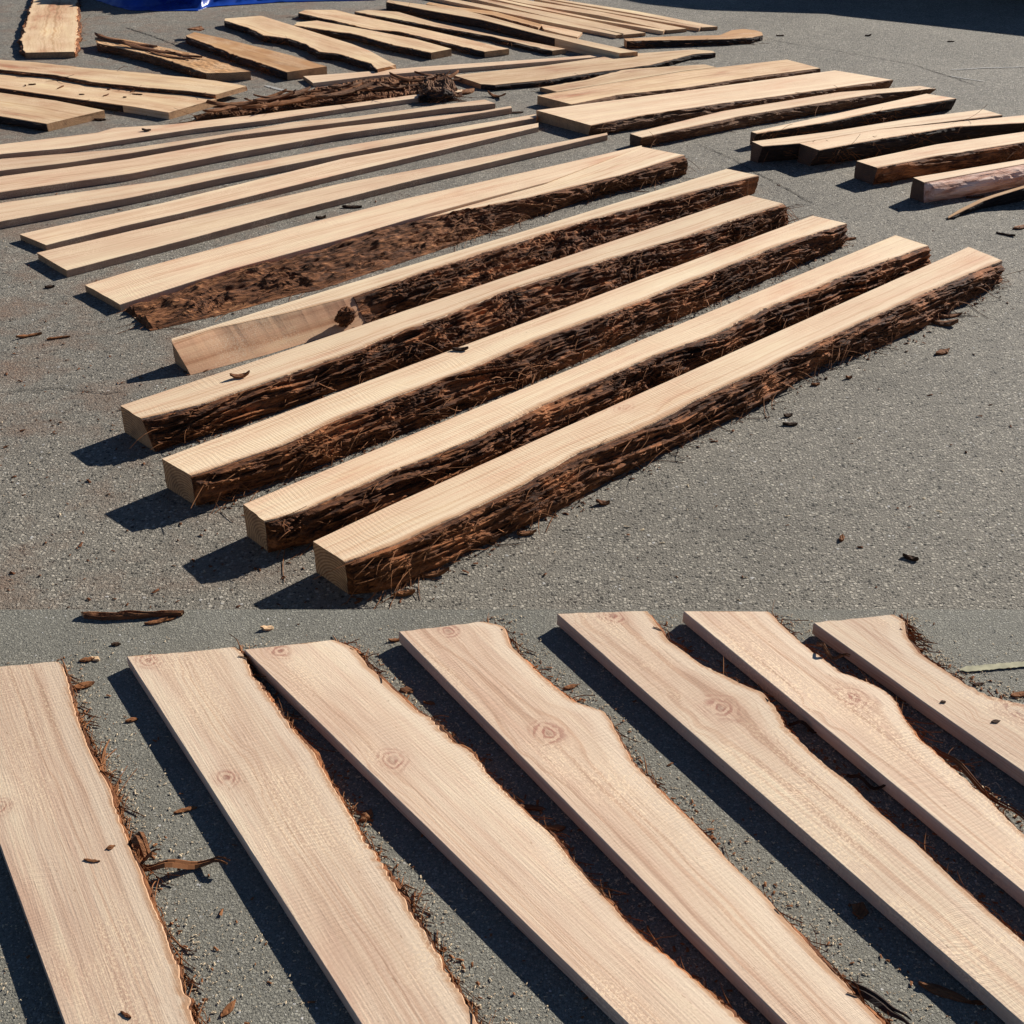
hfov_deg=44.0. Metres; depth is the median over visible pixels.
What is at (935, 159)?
timber beam
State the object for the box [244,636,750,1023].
live edge board
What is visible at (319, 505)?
timber beam
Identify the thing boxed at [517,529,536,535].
bark chip
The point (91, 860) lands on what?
bark chip
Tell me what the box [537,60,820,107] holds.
timber slab
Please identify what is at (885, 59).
pavement crack
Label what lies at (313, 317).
timber beam
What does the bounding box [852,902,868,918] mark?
bark chip
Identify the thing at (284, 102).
bark shard
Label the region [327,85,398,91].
bark shard
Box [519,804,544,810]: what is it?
bark chip
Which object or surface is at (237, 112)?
bark slab
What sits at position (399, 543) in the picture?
timber beam
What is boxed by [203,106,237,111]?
bark shard
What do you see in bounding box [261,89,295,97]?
bark shard
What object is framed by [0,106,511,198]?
timber plank
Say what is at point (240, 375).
bark chip
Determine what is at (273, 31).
timber board
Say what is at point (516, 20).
timber board
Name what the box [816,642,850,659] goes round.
bark strip
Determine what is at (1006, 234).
bark chip
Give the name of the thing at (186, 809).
bark chip
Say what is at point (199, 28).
bark chunk
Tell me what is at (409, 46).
timber board
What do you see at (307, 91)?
bark shard
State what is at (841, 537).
bark chip
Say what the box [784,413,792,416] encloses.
bark chip
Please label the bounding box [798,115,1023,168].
timber beam
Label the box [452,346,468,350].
bark chip
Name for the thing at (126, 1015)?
bark chip
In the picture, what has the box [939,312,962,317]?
bark chip
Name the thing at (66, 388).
pavement crack
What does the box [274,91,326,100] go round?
bark shard
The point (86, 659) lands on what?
bark chip
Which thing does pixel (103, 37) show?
bark splinter
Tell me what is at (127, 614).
bark slab
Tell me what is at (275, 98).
bark shard
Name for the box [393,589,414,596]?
bark chip
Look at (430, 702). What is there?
bark chip
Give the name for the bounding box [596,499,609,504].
bark chip
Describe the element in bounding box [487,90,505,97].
bark chip
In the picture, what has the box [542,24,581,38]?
timber board
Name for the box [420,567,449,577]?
bark chip
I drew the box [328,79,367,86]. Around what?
bark shard
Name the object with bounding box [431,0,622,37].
thin plank
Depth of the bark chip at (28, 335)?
6.43 m
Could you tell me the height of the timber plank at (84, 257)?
0.042 m
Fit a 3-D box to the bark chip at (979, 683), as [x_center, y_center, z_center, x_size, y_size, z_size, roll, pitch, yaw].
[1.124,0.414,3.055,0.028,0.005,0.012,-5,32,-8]
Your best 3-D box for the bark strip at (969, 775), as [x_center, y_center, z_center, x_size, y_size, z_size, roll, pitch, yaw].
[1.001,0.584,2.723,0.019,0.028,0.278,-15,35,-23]
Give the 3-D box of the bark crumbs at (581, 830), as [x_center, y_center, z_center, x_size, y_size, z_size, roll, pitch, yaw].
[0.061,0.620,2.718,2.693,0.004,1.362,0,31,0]
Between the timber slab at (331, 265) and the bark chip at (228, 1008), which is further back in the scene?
the timber slab at (331, 265)
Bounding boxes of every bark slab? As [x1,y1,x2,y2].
[81,610,183,619]
[168,90,362,123]
[301,76,476,108]
[414,73,466,104]
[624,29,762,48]
[946,186,1023,219]
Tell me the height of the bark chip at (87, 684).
0.009 m
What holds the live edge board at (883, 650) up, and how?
on the ground at (234, 886)
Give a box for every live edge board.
[0,658,206,1023]
[127,634,494,1023]
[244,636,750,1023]
[399,613,890,1023]
[557,611,1023,1023]
[682,601,1023,906]
[812,609,1023,785]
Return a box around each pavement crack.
[8,387,125,392]
[700,145,811,202]
[775,40,973,84]
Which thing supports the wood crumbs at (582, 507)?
on the ground at (824, 482)
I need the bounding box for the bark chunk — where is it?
[187,26,203,30]
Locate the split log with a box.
[910,159,1023,202]
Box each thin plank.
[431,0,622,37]
[467,0,645,37]
[490,0,665,34]
[508,0,686,33]
[534,0,700,31]
[550,0,717,30]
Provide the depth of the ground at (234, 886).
2.65 m
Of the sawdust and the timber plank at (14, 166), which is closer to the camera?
the sawdust
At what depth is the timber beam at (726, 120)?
10.02 m
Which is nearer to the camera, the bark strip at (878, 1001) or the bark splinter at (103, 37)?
the bark strip at (878, 1001)
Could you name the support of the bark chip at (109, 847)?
on the live edge board at (99, 932)
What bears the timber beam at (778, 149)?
on the ground at (824, 482)
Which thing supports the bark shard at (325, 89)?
on the bark shard at (381, 88)
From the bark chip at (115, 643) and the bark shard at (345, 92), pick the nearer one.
the bark chip at (115, 643)
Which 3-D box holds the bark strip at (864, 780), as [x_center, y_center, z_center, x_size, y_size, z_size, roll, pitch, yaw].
[0.776,0.585,2.752,0.101,0.027,0.026,14,34,22]
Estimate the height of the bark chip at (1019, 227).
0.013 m
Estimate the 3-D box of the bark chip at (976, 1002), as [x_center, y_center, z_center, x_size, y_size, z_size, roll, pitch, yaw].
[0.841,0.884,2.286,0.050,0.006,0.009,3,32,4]
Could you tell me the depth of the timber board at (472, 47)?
12.87 m
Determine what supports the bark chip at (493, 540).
on the timber beam at (399, 543)
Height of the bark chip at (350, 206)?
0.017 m
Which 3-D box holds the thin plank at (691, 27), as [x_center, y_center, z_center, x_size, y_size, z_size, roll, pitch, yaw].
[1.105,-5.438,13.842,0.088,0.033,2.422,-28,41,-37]
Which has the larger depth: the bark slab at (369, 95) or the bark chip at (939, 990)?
the bark slab at (369, 95)
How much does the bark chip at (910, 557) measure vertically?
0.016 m
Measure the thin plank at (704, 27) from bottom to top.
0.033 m
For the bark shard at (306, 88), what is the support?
on the bark slab at (237, 112)
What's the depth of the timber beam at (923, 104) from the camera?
9.89 m
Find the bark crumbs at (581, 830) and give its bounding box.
[1,614,1023,1023]
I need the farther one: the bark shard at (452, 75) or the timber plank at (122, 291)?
the bark shard at (452, 75)
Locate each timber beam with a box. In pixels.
[120,195,813,451]
[162,216,853,517]
[171,169,758,374]
[243,235,930,581]
[313,247,1022,609]
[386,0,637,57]
[630,86,935,146]
[750,94,955,144]
[750,109,1001,162]
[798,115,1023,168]
[854,132,1023,184]
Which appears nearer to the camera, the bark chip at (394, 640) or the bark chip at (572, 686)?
the bark chip at (572, 686)
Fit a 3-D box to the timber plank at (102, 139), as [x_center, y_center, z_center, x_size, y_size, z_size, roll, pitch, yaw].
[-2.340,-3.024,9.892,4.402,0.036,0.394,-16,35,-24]
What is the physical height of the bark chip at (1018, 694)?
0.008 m
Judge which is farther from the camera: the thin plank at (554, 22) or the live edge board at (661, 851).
the thin plank at (554, 22)
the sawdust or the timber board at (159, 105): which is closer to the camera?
the sawdust
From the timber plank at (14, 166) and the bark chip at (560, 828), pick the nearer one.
the bark chip at (560, 828)
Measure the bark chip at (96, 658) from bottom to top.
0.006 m
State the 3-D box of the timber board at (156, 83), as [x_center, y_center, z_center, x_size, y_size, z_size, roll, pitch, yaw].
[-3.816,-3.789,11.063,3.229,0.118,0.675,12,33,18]
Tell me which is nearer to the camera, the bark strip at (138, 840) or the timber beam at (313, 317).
the bark strip at (138, 840)
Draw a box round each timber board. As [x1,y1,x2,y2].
[0,60,246,98]
[0,73,216,119]
[0,93,104,131]
[95,37,250,80]
[175,32,326,79]
[224,16,395,72]
[289,10,508,57]
[294,21,451,59]
[354,10,565,54]
[426,2,541,29]
[533,64,716,93]
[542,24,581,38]
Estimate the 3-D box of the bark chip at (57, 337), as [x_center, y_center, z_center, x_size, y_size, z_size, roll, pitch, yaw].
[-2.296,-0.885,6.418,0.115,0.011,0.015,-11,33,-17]
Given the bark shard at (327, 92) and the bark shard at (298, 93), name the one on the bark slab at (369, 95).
the bark shard at (327, 92)
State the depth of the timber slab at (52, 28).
12.87 m
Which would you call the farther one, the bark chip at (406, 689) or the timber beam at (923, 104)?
the timber beam at (923, 104)
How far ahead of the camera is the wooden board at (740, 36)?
12.49 m
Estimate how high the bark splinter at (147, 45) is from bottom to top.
0.025 m
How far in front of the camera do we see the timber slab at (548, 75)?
11.37 m
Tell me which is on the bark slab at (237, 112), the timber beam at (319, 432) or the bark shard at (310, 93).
the bark shard at (310, 93)
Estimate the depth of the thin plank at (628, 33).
13.53 m
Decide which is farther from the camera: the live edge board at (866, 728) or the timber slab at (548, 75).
the timber slab at (548, 75)
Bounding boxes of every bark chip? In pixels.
[16,332,41,337]
[46,335,69,339]
[73,681,94,689]
[79,657,94,661]
[84,858,99,862]
[91,656,99,660]
[94,118,105,120]
[106,845,114,849]
[111,642,120,645]
[120,1011,130,1018]
[125,717,137,721]
[144,617,167,624]
[164,616,175,621]
[173,806,196,813]
[220,999,235,1017]
[230,370,249,378]
[260,625,273,630]
[315,215,325,218]
[342,205,361,207]
[360,808,372,822]
[388,638,398,641]
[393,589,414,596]
[400,687,412,691]
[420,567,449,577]
[423,701,434,704]
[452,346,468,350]
[462,88,474,93]
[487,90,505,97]
[490,536,499,542]
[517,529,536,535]
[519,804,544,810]
[547,824,565,831]
[563,684,577,688]
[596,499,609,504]
[783,422,797,425]
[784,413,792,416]
[839,534,844,541]
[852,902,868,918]
[902,553,918,560]
[918,981,969,1002]
[931,319,958,325]
[935,348,949,354]
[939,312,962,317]
[964,1000,984,1004]
[973,682,983,685]
[996,232,1014,235]
[1010,691,1023,696]
[1012,225,1023,229]
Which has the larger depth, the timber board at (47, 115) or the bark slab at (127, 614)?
the timber board at (47, 115)
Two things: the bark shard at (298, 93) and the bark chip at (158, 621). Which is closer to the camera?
the bark chip at (158, 621)
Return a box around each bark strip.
[130,831,160,860]
[144,856,229,871]
[788,720,816,732]
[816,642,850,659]
[846,773,885,789]
[851,981,911,1023]
[933,746,1023,819]
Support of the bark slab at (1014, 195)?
on the ground at (824, 482)
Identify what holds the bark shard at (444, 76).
on the bark slab at (438, 91)
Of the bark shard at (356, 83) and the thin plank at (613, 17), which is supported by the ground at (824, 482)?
the thin plank at (613, 17)
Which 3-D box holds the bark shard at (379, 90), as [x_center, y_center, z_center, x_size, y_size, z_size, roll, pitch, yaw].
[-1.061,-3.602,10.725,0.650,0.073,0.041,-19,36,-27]
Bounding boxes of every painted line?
[265,85,283,89]
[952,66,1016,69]
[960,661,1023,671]
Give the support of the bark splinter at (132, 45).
on the timber board at (203, 67)
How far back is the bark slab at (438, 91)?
10.58 m
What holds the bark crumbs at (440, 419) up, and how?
on the ground at (824, 482)
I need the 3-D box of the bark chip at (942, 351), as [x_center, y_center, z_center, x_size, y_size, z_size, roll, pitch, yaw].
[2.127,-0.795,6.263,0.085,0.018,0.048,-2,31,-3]
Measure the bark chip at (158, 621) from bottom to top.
0.010 m
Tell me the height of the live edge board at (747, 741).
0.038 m
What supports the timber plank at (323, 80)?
on the ground at (824, 482)
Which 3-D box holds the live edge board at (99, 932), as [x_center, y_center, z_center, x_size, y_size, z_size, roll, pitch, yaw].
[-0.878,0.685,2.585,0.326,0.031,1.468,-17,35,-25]
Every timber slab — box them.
[13,0,86,58]
[116,147,694,333]
[454,49,715,89]
[536,70,892,135]
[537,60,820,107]
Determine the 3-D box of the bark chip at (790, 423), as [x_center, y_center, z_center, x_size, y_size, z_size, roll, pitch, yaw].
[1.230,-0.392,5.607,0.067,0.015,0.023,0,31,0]
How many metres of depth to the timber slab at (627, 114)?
10.24 m
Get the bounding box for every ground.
[0,0,1023,609]
[0,610,1023,1023]
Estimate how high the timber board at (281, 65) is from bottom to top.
0.074 m
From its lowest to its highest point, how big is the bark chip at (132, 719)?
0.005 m
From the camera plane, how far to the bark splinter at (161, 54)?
11.71 m
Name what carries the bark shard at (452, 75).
on the bark slab at (438, 91)
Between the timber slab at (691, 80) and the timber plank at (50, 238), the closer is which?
the timber plank at (50, 238)
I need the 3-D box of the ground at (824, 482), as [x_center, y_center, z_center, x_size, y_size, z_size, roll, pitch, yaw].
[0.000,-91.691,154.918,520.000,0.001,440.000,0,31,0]
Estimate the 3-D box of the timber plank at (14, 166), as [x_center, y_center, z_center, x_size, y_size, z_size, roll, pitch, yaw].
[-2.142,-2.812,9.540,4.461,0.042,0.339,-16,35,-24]
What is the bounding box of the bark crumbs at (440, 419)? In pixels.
[0,59,1020,607]
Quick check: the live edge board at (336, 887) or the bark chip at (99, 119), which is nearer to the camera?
the live edge board at (336, 887)
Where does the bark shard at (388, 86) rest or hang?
on the bark slab at (369, 95)
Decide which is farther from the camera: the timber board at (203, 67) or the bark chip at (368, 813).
the timber board at (203, 67)
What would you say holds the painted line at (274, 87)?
on the ground at (824, 482)
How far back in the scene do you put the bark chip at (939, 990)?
2.30 m
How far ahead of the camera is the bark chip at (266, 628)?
3.24 m
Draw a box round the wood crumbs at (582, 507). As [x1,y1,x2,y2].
[2,167,1012,608]
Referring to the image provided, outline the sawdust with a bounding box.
[0,613,1023,1023]
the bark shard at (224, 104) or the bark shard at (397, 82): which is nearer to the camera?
the bark shard at (224, 104)
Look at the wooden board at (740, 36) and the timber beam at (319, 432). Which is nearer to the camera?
the timber beam at (319, 432)
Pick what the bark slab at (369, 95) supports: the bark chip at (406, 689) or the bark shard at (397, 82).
the bark shard at (397, 82)
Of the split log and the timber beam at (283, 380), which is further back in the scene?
the split log
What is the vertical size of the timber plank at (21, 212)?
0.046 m
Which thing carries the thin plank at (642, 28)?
on the ground at (824, 482)
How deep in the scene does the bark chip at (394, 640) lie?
3.20 m
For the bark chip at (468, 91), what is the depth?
10.81 m
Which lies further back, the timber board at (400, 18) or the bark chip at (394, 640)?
the timber board at (400, 18)
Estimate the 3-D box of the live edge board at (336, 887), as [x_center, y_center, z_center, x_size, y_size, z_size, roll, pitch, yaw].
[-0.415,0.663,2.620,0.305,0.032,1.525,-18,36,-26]
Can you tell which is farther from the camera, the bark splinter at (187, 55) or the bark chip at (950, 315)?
the bark splinter at (187, 55)
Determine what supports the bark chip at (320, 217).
on the ground at (824, 482)
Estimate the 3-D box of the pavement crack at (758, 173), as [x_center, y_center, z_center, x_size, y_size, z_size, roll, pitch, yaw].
[1.700,-2.384,8.874,0.061,0.001,1.553,-12,33,-19]
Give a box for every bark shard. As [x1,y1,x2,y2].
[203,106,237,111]
[206,100,257,106]
[230,88,286,102]
[242,96,310,108]
[253,91,292,101]
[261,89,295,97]
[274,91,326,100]
[279,86,310,99]
[279,91,313,100]
[282,83,352,92]
[284,91,304,97]
[292,89,333,103]
[305,81,362,98]
[315,81,373,97]
[321,87,349,90]
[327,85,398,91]
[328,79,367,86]
[353,86,407,90]
[360,84,420,87]
[377,81,407,88]
[389,72,434,81]
[390,77,412,84]
[414,71,464,76]
[419,71,450,83]
[448,70,458,77]
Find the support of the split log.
on the ground at (824, 482)
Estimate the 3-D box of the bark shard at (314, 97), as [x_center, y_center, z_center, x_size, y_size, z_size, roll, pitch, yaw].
[-1.457,-3.489,10.519,0.612,0.063,0.074,-27,41,-37]
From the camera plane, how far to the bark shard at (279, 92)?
10.57 m
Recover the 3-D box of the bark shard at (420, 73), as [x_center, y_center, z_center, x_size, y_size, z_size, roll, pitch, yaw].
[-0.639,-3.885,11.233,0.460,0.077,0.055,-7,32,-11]
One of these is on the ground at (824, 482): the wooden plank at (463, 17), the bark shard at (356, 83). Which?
the wooden plank at (463, 17)
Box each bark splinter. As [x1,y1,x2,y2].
[94,32,123,41]
[118,39,156,46]
[120,40,172,53]
[148,50,192,59]
[165,50,201,57]
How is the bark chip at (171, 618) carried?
on the ground at (234, 886)
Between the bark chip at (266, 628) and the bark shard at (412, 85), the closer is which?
the bark chip at (266, 628)
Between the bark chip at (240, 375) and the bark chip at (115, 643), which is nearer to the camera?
the bark chip at (115, 643)
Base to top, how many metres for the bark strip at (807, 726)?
0.027 m
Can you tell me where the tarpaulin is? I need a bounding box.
[96,0,362,10]
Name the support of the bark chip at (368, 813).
on the ground at (234, 886)
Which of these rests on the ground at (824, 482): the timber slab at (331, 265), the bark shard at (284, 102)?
the timber slab at (331, 265)
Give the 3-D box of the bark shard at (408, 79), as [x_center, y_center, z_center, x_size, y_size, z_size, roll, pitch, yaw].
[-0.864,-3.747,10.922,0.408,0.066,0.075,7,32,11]
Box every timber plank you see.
[0,89,461,158]
[0,100,495,176]
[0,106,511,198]
[0,114,536,228]
[20,123,537,249]
[37,133,607,276]
[85,145,641,310]
[303,54,606,86]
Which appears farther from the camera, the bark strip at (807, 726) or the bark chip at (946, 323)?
the bark chip at (946, 323)

